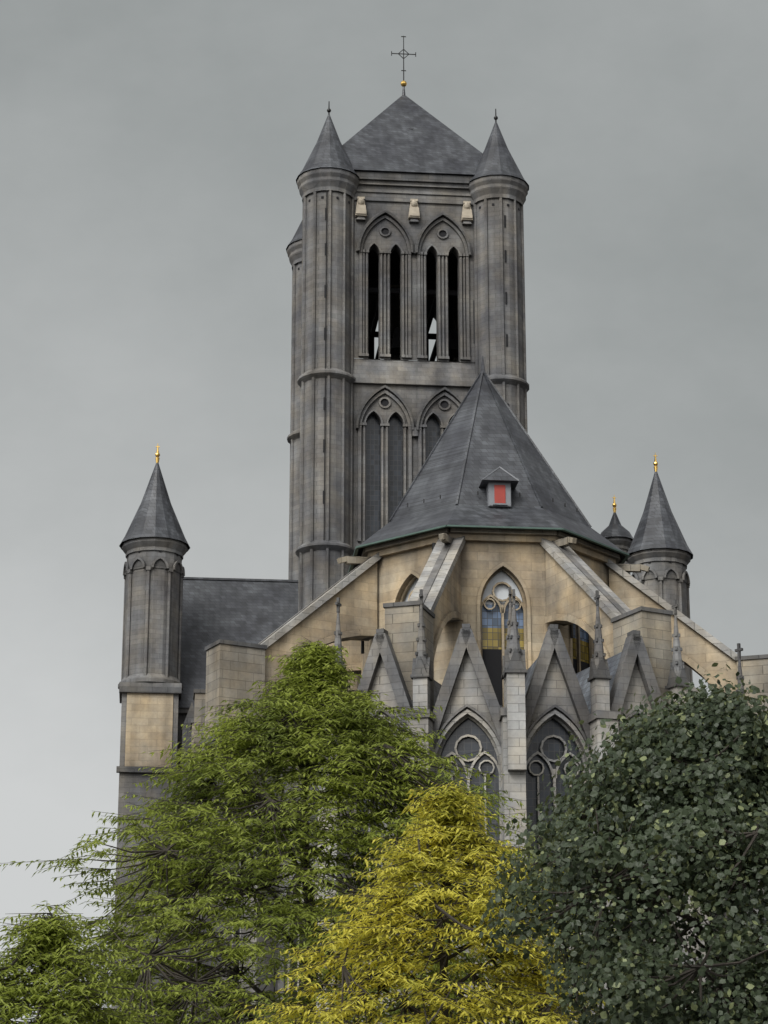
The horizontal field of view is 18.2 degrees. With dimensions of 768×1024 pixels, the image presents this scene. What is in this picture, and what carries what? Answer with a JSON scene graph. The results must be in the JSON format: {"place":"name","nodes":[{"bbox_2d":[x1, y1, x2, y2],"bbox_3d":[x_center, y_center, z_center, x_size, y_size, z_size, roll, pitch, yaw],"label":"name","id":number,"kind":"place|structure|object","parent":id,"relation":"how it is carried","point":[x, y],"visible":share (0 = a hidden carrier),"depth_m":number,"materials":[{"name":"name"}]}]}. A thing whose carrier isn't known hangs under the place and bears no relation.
{"place":"outdoors","nodes":[
{"label":"outdoors","id":0,"kind":"place"},
{"bbox_2d":[0,0,767,1023],"label":"sky","id":1,"kind":"structure","parent":0,"point":[153,153],"materials":[{"name":"grey"}]},
{"label":"ground","id":2,"kind":"structure","parent":0,"visible":0},
{"bbox_2d":[0,900,190,1023],"bbox_3d":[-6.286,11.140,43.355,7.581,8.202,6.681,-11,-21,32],"label":"locust tree","id":3,"kind":"object","parent":2,"relation":"on","point":[47,947],"visible":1,"depth_m":43.92,"materials":[{"name":"green plant"}]},
{"bbox_2d":[0,636,641,1023],"bbox_3d":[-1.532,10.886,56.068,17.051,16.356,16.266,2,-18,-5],"label":"locust tree","id":4,"kind":"object","parent":2,"relation":"on","point":[307,704],"visible":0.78,"depth_m":54.86,"materials":[{"name":"green plant"}]},
{"bbox_2d":[111,445,692,1022],"bbox_3d":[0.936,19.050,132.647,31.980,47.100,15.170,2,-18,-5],"label":"transept","id":5,"kind":"structure","parent":2,"relation":"on","point":[175,621],"depth_m":130.44,"materials":[{"name":"grey stone"}]},
{"bbox_2d":[286,36,528,611],"bbox_3d":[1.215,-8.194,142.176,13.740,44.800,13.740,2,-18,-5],"label":"tower","id":6,"kind":"structure","parent":5,"relation":"on","point":[410,227],"depth_m":137.66,"materials":[{"name":"grey stone"}]},
{"bbox_2d":[233,777,613,1023],"bbox_3d":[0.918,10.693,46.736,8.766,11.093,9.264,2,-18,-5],"label":"yellow locust tree","id":7,"kind":"object","parent":2,"relation":"on","point":[450,825],"visible":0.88,"depth_m":46.91,"materials":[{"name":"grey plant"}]},
{"bbox_2d":[144,587,767,1023],"bbox_3d":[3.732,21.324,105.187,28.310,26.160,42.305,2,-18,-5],"label":"chapel","id":8,"kind":"structure","parent":2,"relation":"on","point":[552,697],"depth_m":89.24,"materials":[{"name":"grey stone"}]},
{"bbox_2d":[186,356,767,927],"bbox_3d":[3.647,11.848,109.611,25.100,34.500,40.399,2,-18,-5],"label":"apse","id":9,"kind":"structure","parent":8,"relation":"on","point":[486,516],"depth_m":99.33,"materials":[{"name":"grey stone"}]},
{"bbox_2d":[473,663,767,1023],"bbox_3d":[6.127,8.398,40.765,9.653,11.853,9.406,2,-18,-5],"label":"linden tree","id":10,"kind":"object","parent":2,"relation":"on","point":[689,778],"visible":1,"depth_m":38.85,"materials":[{"name":"plant"}]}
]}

